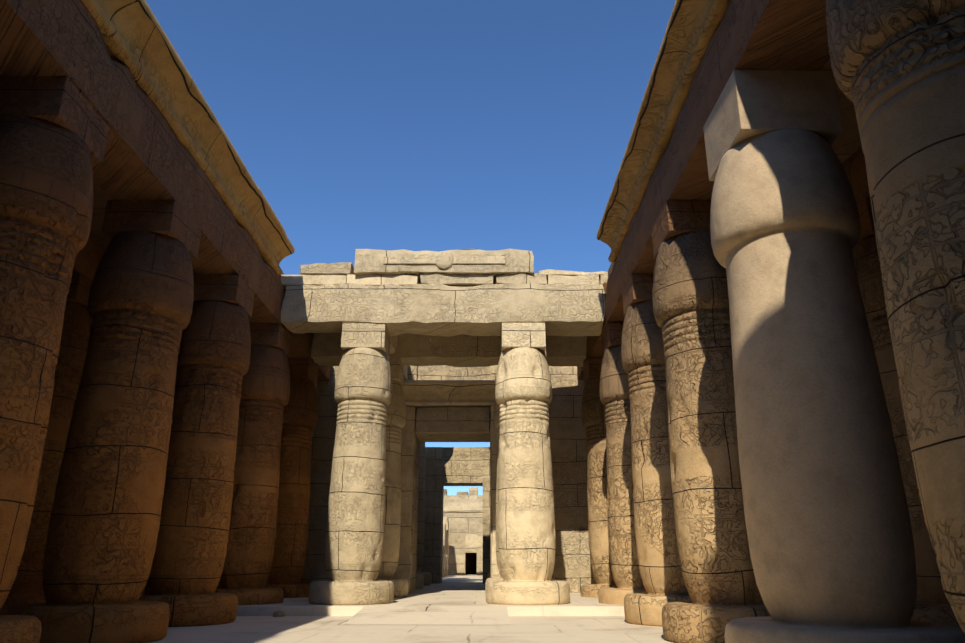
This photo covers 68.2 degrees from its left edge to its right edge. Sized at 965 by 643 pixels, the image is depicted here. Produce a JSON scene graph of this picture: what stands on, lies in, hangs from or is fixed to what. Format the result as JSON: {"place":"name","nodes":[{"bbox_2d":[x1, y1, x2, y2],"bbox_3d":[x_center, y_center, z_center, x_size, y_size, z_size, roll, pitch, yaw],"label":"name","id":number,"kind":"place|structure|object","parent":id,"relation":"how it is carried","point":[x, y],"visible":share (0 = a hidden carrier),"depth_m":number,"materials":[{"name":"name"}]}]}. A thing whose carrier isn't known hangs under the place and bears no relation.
{"place":"outdoors","nodes":[
{"label":"outdoors","id":0,"kind":"place"},
{"bbox_2d":[148,616,672,642],"bbox_3d":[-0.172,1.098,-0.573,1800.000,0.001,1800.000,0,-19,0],"label":"ground","id":1,"kind":"structure","parent":0,"point":[518,629],"depth_m":13.20,"materials":[{"name":"beige stone"}]},
{"bbox_2d":[0,274,92,614],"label":"column","id":2,"kind":"structure","parent":1,"relation":"on","point":[27,587],"depth_m":16.20,"materials":[{"name":"stone"}]},
{"bbox_2d":[0,76,108,642],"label":"column","id":3,"kind":"structure","parent":1,"relation":"on","point":[54,131],"depth_m":9.53,"materials":[{"name":"stone"}]},
{"bbox_2d":[6,200,201,642],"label":"column","id":4,"kind":"structure","parent":1,"relation":"on","point":[102,534],"depth_m":12.29,"materials":[{"name":"stone"}]},
{"bbox_2d":[143,370,176,593],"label":"column","id":5,"kind":"structure","parent":1,"relation":"on","point":[145,590],"depth_m":21.40,"materials":[{"name":"stone"}]},
{"bbox_2d":[72,228,106,281],"bbox_3d":[-10.357,-3.891,11.051,1.320,1.272,35.214,0,-19,0],"label":"architrave","id":6,"kind":"object","parent":5,"relation":"on","point":[88,256],"depth_m":17.61,"materials":[{"name":"stone"}]},
{"bbox_2d":[138,274,253,626],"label":"column","id":7,"kind":"structure","parent":1,"relation":"on","point":[213,361],"depth_m":15.87,"materials":[{"name":"stone"}]},
{"bbox_2d":[214,323,291,604],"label":"column","id":8,"kind":"structure","parent":1,"relation":"on","point":[264,401],"depth_m":19.44,"materials":[{"name":"stone"}]},
{"bbox_2d":[281,286,288,331],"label":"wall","id":9,"kind":"structure","parent":8,"relation":"on","point":[283,296],"depth_m":21.16,"materials":[{"name":"stone"}]},
{"bbox_2d":[273,610,284,616],"bbox_3d":[-4.893,7.046,17.117,0.288,0.191,0.288,4,-19,-12],"label":"loose stone","id":10,"kind":"object","parent":1,"relation":"on","point":[279,613],"visible":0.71,"depth_m":17.03,"materials":[{"name":"stone"}]},
{"bbox_2d":[265,358,317,597],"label":"column","id":11,"kind":"structure","parent":1,"relation":"on","point":[300,416],"depth_m":23.02,"materials":[{"name":"stone"}]},
{"bbox_2d":[287,331,330,380],"bbox_3d":[-6.516,0.806,24.928,1.322,1.270,5.900,0,-19,0],"label":"architrave","id":12,"kind":"object","parent":11,"relation":"on","point":[301,345],"visible":0.19,"depth_m":23.95,"materials":[{"name":"stone"}]},
{"bbox_2d":[298,365,419,592],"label":"wall","id":13,"kind":"structure","parent":1,"relation":"on","point":[323,438],"depth_m":26.47,"materials":[{"name":"beige stone"}]},
{"bbox_2d":[393,406,416,591],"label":"door frame jamb","id":14,"kind":"structure","parent":13,"relation":"attached to","point":[404,565],"depth_m":26.02,"materials":[{"name":"stone"}]},
{"bbox_2d":[415,406,489,433],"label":"door lintel","id":15,"kind":"structure","parent":14,"relation":"on","point":[455,420],"depth_m":26.86,"materials":[{"name":"beige stone"}]},
{"bbox_2d":[403,380,495,406],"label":"door cornice","id":16,"kind":"structure","parent":15,"relation":"on","point":[446,393],"depth_m":27.05,"materials":[{"name":"beige stone"}]},
{"bbox_2d":[416,365,489,441],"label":"door lintel","id":17,"kind":"structure","parent":13,"relation":"on","point":[439,372],"depth_m":27.79,"materials":[{"name":"beige stone"}]},
{"bbox_2d":[344,606,509,624],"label":"ramp","id":18,"kind":"structure","parent":1,"relation":"on","point":[431,615],"depth_m":15.96,"materials":[{"name":"beige stone"}]},
{"bbox_2d":[236,575,624,615],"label":"terrace","id":19,"kind":"structure","parent":1,"relation":"on","point":[459,590],"depth_m":17.76,"materials":[{"name":"beige stone"}]},
{"bbox_2d":[308,323,393,604],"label":"column","id":20,"kind":"structure","parent":19,"relation":"on","point":[354,540],"depth_m":19.38,"materials":[{"name":"stone"}]},
{"bbox_2d":[390,335,397,353],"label":"nave beam","id":21,"kind":"structure","parent":20,"relation":"on","point":[393,343],"depth_m":23.34,"materials":[{"name":"stone"}]},
{"bbox_2d":[281,283,604,336],"bbox_3d":[-1.145,-0.346,21.520,9.514,1.276,1.325,0,-19,0],"label":"architrave","id":22,"kind":"object","parent":20,"relation":"on","point":[443,310],"visible":0.94,"depth_m":20.93,"materials":[{"name":"stone"}]},
{"bbox_2d":[281,275,346,288],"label":"stone block","id":23,"kind":"structure","parent":22,"relation":"on","point":[298,280],"depth_m":21.31,"materials":[{"name":"stone"}]},
{"bbox_2d":[347,274,419,285],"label":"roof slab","id":24,"kind":"structure","parent":22,"relation":"on","point":[378,280],"depth_m":21.30,"materials":[{"name":"stone"}]},
{"bbox_2d":[300,262,354,275],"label":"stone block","id":25,"kind":"structure","parent":24,"relation":"on","point":[342,268],"depth_m":21.40,"materials":[{"name":"stone"}]},
{"bbox_2d":[376,358,408,597],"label":"column","id":26,"kind":"structure","parent":19,"relation":"on","point":[396,415],"depth_m":23.08,"materials":[{"name":"stone"}]},
{"bbox_2d":[403,365,407,379],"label":"stone block","id":27,"kind":"structure","parent":26,"relation":"on","point":[405,376],"depth_m":26.97,"materials":[{"name":"stone"}]},
{"bbox_2d":[311,333,586,366],"bbox_3d":[-1.129,0.845,25.035,9.506,1.268,1.316,0,-19,0],"label":"architrave","id":28,"kind":"object","parent":26,"relation":"on","point":[462,350],"visible":0.42,"depth_m":24.39,"materials":[{"name":"stone"}]},
{"bbox_2d":[420,273,492,286],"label":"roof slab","id":29,"kind":"structure","parent":28,"relation":"on","point":[470,280],"depth_m":21.26,"materials":[{"name":"stone"}]},
{"bbox_2d":[354,249,533,283],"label":"cornice block","id":30,"kind":"structure","parent":29,"relation":"on","point":[368,261],"depth_m":21.29,"materials":[{"name":"stone"}]},
{"bbox_2d":[383,252,504,268],"bbox_3d":[-1.143,-1.827,21.291,3.630,0.561,0.196,0,-19,0],"label":"winged disc","id":31,"kind":"object","parent":30,"relation":"attached to","point":[443,260],"visible":0.94,"depth_m":21.25,"materials":[{"name":"stone"}]},
{"bbox_2d":[494,273,546,284],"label":"stone block","id":32,"kind":"structure","parent":28,"relation":"on","point":[525,278],"depth_m":21.24,"materials":[{"name":"stone"}]},
{"bbox_2d":[547,274,598,284],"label":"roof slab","id":33,"kind":"structure","parent":28,"relation":"on","point":[586,279],"depth_m":21.29,"materials":[{"name":"stone"}]},
{"bbox_2d":[538,269,607,277],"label":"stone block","id":34,"kind":"structure","parent":33,"relation":"on","point":[547,272],"depth_m":21.41,"materials":[{"name":"stone"}]},
{"bbox_2d":[416,574,423,588],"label":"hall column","id":35,"kind":"structure","parent":19,"relation":"on","point":[419,581],"depth_m":29.20,"materials":[{"name":"stone"}]},
{"bbox_2d":[416,442,430,585],"bbox_3d":[-3.651,7.620,35.293,3.267,10.230,3.267,0,-19,0],"label":"door jamb","id":36,"kind":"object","parent":19,"relation":"on","point":[421,532],"depth_m":34.23,"materials":[{"name":"stone"}]},
{"bbox_2d":[485,358,554,593],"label":"column","id":37,"kind":"structure","parent":19,"relation":"on","point":[496,415],"depth_m":23.24,"materials":[{"name":"stone"}]},
{"bbox_2d":[486,323,569,604],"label":"column","id":38,"kind":"structure","parent":19,"relation":"on","point":[526,514],"depth_m":19.33,"materials":[{"name":"stone"}]},
{"bbox_2d":[580,358,616,597],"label":"column","id":39,"kind":"structure","parent":19,"relation":"on","point":[593,416],"depth_m":23.06,"materials":[{"name":"stone"}]},
{"bbox_2d":[577,334,602,379],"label":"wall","id":40,"kind":"structure","parent":39,"relation":"on","point":[594,346],"depth_m":24.10,"materials":[{"name":"stone"}]},
{"bbox_2d":[599,274,607,284],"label":"stone block","id":41,"kind":"structure","parent":40,"relation":"on","point":[603,278],"depth_m":21.26,"materials":[{"name":"stone"}]},
{"bbox_2d":[421,447,443,583],"bbox_3d":[-5.916,10.515,38.414,7.491,7.178,1.815,0,-19,0],"label":"door wall","id":42,"kind":"structure","parent":1,"relation":"on","point":[433,541],"depth_m":37.66,"materials":[{"name":"beige stone"}]},
{"bbox_2d":[442,447,482,485],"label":"door lintel","id":43,"kind":"structure","parent":42,"relation":"on","point":[462,466],"depth_m":38.49,"materials":[{"name":"beige stone"}]},
{"bbox_2d":[442,524,445,576],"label":"ruin pier","id":44,"kind":"structure","parent":1,"relation":"on","point":[444,553],"depth_m":54.16,"materials":[{"name":"stone"}]},
{"bbox_2d":[443,516,448,575],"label":"ruin pier","id":45,"kind":"structure","parent":1,"relation":"on","point":[445,521],"depth_m":58.47,"materials":[{"name":"stone"}]},
{"bbox_2d":[443,495,465,574],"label":"wall","id":46,"kind":"structure","parent":1,"relation":"on","point":[457,554],"depth_m":62.41,"materials":[{"name":"stone"}]},
{"bbox_2d":[457,492,468,494],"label":"block wall","id":47,"kind":"structure","parent":46,"relation":"on","point":[462,493],"depth_m":63.83,"materials":[{"name":"stone"}]},
{"bbox_2d":[443,499,482,512],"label":"lintel","id":48,"kind":"structure","parent":46,"relation":"on","point":[462,505],"depth_m":55.33,"materials":[{"name":"stone"}]},
{"bbox_2d":[465,495,476,552],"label":"lintel wall","id":49,"kind":"structure","parent":46,"relation":"attached to","point":[471,534],"depth_m":62.67,"materials":[{"name":"stone"}]},
{"bbox_2d":[469,487,477,494],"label":"block wall","id":50,"kind":"structure","parent":49,"relation":"on","point":[473,490],"depth_m":63.90,"materials":[{"name":"stone"}]},
{"bbox_2d":[466,553,476,574],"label":"doorway","id":51,"kind":"structure","parent":1,"relation":"on","point":[471,563],"depth_m":68.00,"materials":[{"name":"stone"}]},
{"bbox_2d":[477,495,482,574],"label":"wall","id":52,"kind":"structure","parent":1,"relation":"on","point":[479,543],"depth_m":62.34,"materials":[{"name":"stone"}]},
{"bbox_2d":[598,322,646,604],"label":"column","id":53,"kind":"structure","parent":1,"relation":"on","point":[614,391],"depth_m":19.44,"materials":[{"name":"stone"}]},
{"bbox_2d":[601,282,623,333],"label":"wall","id":54,"kind":"structure","parent":53,"relation":"on","point":[605,322],"depth_m":21.02,"materials":[{"name":"stone"}]},
{"bbox_2d":[621,274,691,626],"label":"column","id":55,"kind":"structure","parent":1,"relation":"on","point":[643,357],"depth_m":15.85,"materials":[{"name":"stone"}]},
{"bbox_2d":[651,200,770,642],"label":"column","id":56,"kind":"structure","parent":1,"relation":"on","point":[690,299],"depth_m":12.30,"materials":[{"name":"stone"}]},
{"bbox_2d":[703,70,964,642],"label":"column","id":57,"kind":"structure","parent":1,"relation":"on","point":[829,534],"depth_m":8.69,"materials":[{"name":"beige stone"}]},
{"bbox_2d":[605,0,829,321],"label":"architrave","id":58,"kind":"object","parent":57,"relation":"on","point":[770,35],"visible":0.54,"depth_m":11.20,"materials":[{"name":"stone"}]},
{"bbox_2d":[608,262,613,276],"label":"roof slab","id":59,"kind":"structure","parent":58,"relation":"on","point":[610,269],"depth_m":20.95,"materials":[{"name":"stone"}]},
{"bbox_2d":[597,0,730,262],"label":"cornice","id":60,"kind":"structure","parent":58,"relation":"on","point":[692,26],"depth_m":13.64,"materials":[{"name":"stone"}]},
{"bbox_2d":[820,59,833,75],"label":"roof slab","id":61,"kind":"structure","parent":58,"relation":"on","point":[827,66],"depth_m":11.93,"materials":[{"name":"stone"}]},
{"bbox_2d":[836,154,852,163],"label":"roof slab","id":62,"kind":"structure","parent":58,"relation":"on","point":[842,158],"depth_m":14.56,"materials":[{"name":"stone"}]},
{"bbox_2d":[830,77,861,153],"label":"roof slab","id":63,"kind":"structure","parent":58,"relation":"on","point":[847,140],"depth_m":13.66,"materials":[{"name":"stone"}]},
{"bbox_2d":[826,0,964,633],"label":"column","id":64,"kind":"structure","parent":1,"relation":"on","point":[898,67],"depth_m":5.72,"materials":[{"name":"stone"}]},
{"bbox_2d":[852,199,960,627],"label":"column","id":65,"kind":"structure","parent":1,"relation":"on","point":[932,604],"depth_m":12.57,"materials":[{"name":"stone"}]},
{"bbox_2d":[842,148,869,206],"bbox_3d":[8.005,-3.910,10.996,1.324,1.274,35.225,0,-19,0],"label":"architrave","id":66,"kind":"object","parent":65,"relation":"on","point":[854,166],"depth_m":13.99,"materials":[{"name":"stone"}]},
{"bbox_3d":[-6.608,-4.380,-4.533,2.376,7.838,2.376,0,-19,1],"label":"inner column","id":67,"kind":"object","parent":1,"relation":"on","visible":0},
{"bbox_2d":[0,0,282,322],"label":"architrave","id":68,"kind":"object","parent":67,"relation":"on","point":[148,155],"visible":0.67,"depth_m":12.42,"materials":[{"name":"stone"}]},
{"bbox_2d":[93,182,112,207],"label":"roof slab","id":69,"kind":"structure","parent":68,"relation":"on","point":[100,198],"depth_m":16.19,"materials":[{"name":"stone"}]},
{"bbox_2d":[105,44,118,62],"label":"roof slab","id":70,"kind":"structure","parent":68,"relation":"on","point":[112,56],"depth_m":11.69,"materials":[{"name":"stone"}]},
{"bbox_2d":[91,208,238,246],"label":"roof slab","id":71,"kind":"structure","parent":68,"relation":"on","point":[98,214],"depth_m":17.51,"materials":[{"name":"stone"}]},
{"bbox_2d":[82,0,294,274],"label":"cornice","id":72,"kind":"structure","parent":68,"relation":"on","point":[137,41],"depth_m":13.77,"materials":[{"name":"stone"}]},
{"bbox_2d":[145,0,675,494],"label":"sky","id":73,"kind":"structure","parent":0,"point":[412,125],"materials":[{"name":"blue"}]},
{"bbox_2d":[483,447,489,583],"bbox_3d":[3.753,10.505,38.386,7.491,7.178,1.815,0,-19,0],"label":"door wall","id":74,"kind":"structure","parent":0,"point":[486,511],"depth_m":37.57,"materials":[{"name":"beige stone"}]},
{"bbox_2d":[490,365,595,592],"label":"wall","id":75,"kind":"structure","parent":0,"point":[568,444],"depth_m":26.34,"materials":[{"name":"beige stone"}]},
{"bbox_2d":[490,406,500,577],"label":"door frame jamb","id":76,"kind":"structure","parent":75,"relation":"attached to","point":[493,558],"depth_m":26.05,"materials":[{"name":"stone"}]}
]}

